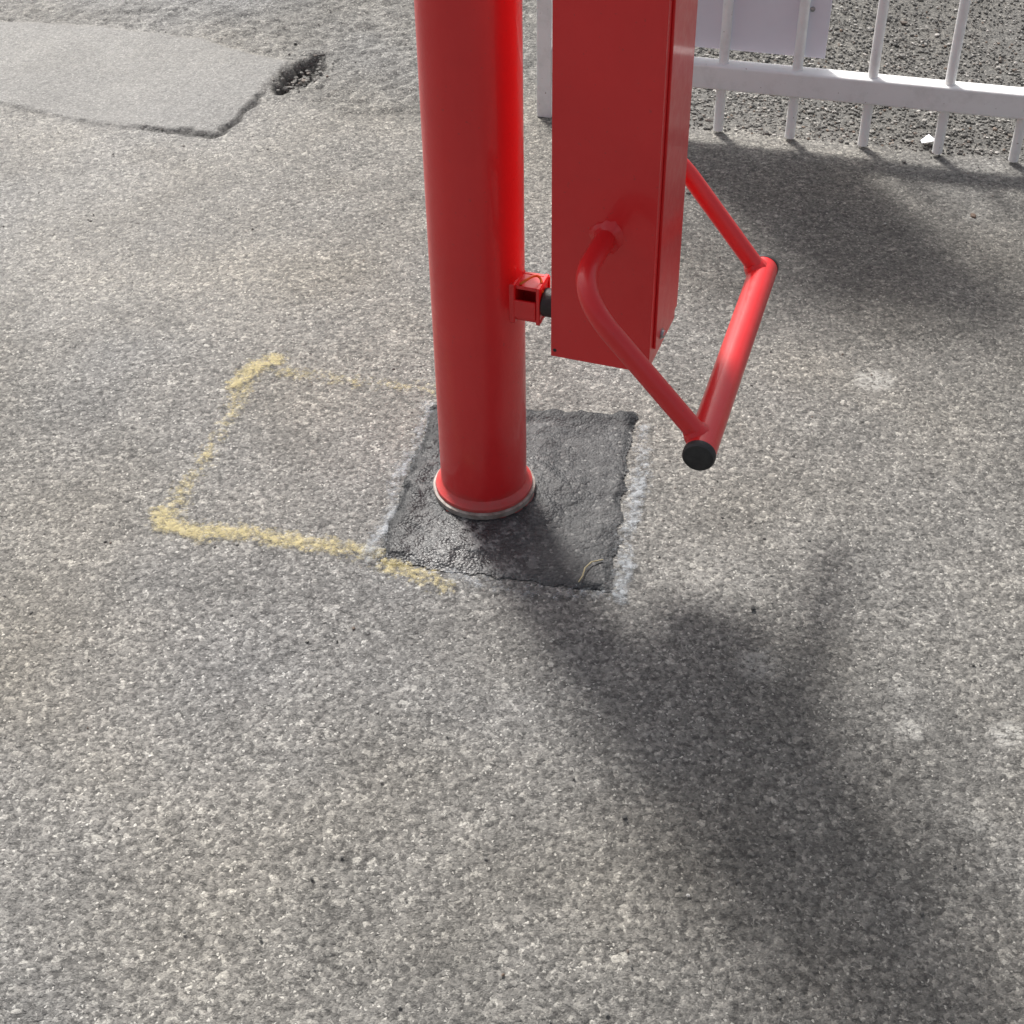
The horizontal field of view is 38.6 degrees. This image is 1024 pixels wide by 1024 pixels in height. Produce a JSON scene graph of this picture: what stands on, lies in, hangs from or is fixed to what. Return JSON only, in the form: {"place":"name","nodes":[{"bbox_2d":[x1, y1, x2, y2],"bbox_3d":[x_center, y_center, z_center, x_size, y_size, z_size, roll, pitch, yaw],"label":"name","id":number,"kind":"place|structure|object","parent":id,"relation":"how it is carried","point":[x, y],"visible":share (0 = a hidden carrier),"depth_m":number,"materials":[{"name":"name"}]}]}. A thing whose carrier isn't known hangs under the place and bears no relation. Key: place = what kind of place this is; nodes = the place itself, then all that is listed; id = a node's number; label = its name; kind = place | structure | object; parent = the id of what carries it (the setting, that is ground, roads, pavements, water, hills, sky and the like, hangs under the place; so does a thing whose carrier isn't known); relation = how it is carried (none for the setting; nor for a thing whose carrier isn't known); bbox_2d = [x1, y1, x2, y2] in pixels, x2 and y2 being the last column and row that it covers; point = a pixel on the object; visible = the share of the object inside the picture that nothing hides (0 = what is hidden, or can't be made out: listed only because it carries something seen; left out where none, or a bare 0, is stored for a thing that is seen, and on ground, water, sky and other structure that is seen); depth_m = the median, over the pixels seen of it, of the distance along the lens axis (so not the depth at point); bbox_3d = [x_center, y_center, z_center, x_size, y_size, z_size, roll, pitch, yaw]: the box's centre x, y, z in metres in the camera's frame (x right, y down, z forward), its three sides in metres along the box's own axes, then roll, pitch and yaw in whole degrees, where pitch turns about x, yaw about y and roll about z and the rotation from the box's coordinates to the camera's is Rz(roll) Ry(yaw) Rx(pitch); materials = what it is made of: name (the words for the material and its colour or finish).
{"place":"outdoors","nodes":[
{"label":"outdoors","id":0,"kind":"place"},
{"bbox_2d":[0,0,1023,1023],"bbox_3d":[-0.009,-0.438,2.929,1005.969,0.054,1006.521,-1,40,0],"label":"asphalt ground","id":1,"kind":"structure","parent":0,"point":[873,783],"depth_m":2.23,"materials":[{"name":"grey asphalt"}]},
{"bbox_2d":[153,354,453,586],"bbox_3d":[-0.288,-0.093,2.488,0.637,0.004,0.590,11,41,14],"label":"yellow paint marking","id":2,"kind":"object","parent":1,"relation":"on","point":[178,526],"visible":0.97,"depth_m":2.35,"materials":[{"name":"yellow paint"}]},
{"bbox_2d":[363,403,647,598],"bbox_3d":[0.007,-0.035,2.405,0.481,0.018,0.525,6,40,8],"label":"repair patch","id":3,"kind":"object","parent":1,"relation":"on","point":[560,528],"visible":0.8,"depth_m":2.35,"materials":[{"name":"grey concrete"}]},
{"bbox_2d":[414,0,550,519],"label":"barrier post","id":4,"kind":"object","parent":3,"relation":"on","point":[490,295],"visible":0.97,"depth_m":2.06,"materials":[{"name":"red metal"}]},
{"bbox_2d":[551,0,778,470],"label":"barrier arm","id":5,"kind":"object","parent":4,"relation":"attached to","point":[625,171],"visible":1,"depth_m":1.91},
{"bbox_2d":[578,559,602,581],"bbox_3d":[0.118,0.087,2.253,0.012,0.006,0.065,26,47,29],"label":"dry stalk","id":6,"kind":"object","parent":3,"relation":"on","point":[585,567],"visible":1,"depth_m":2.25,"materials":[{"name":"plant"}]},
{"bbox_2d":[1,0,1022,1022],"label":"loose grit","id":7,"kind":"object","parent":1,"relation":"on","point":[289,87],"visible":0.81,"depth_m":2.67,"materials":[{"name":"gravel"}]},
{"bbox_2d":[537,0,1023,161],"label":"metal fence","id":8,"kind":"object","parent":1,"relation":"on","point":[797,80],"visible":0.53,"depth_m":3.27,"materials":[{"name":"white metal"}]},
{"bbox_2d":[695,0,831,58],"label":"fence notice board","id":9,"kind":"object","parent":8,"relation":"attached to","point":[765,26],"visible":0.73,"depth_m":3.28,"materials":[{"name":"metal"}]},
{"bbox_2d":[921,134,933,142],"bbox_3d":[0.959,-0.857,3.356,0.035,0.012,0.028,5,40,7],"label":"paper scrap","id":10,"kind":"object","parent":1,"relation":"on","point":[928,138],"visible":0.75,"depth_m":3.35,"materials":[{"name":"white paper"}]},
{"bbox_2d":[689,0,1023,161],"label":"gravel","id":11,"kind":"structure","parent":0,"point":[966,136],"depth_m":3.64,"materials":[{"name":"grey gravel"}]}
]}

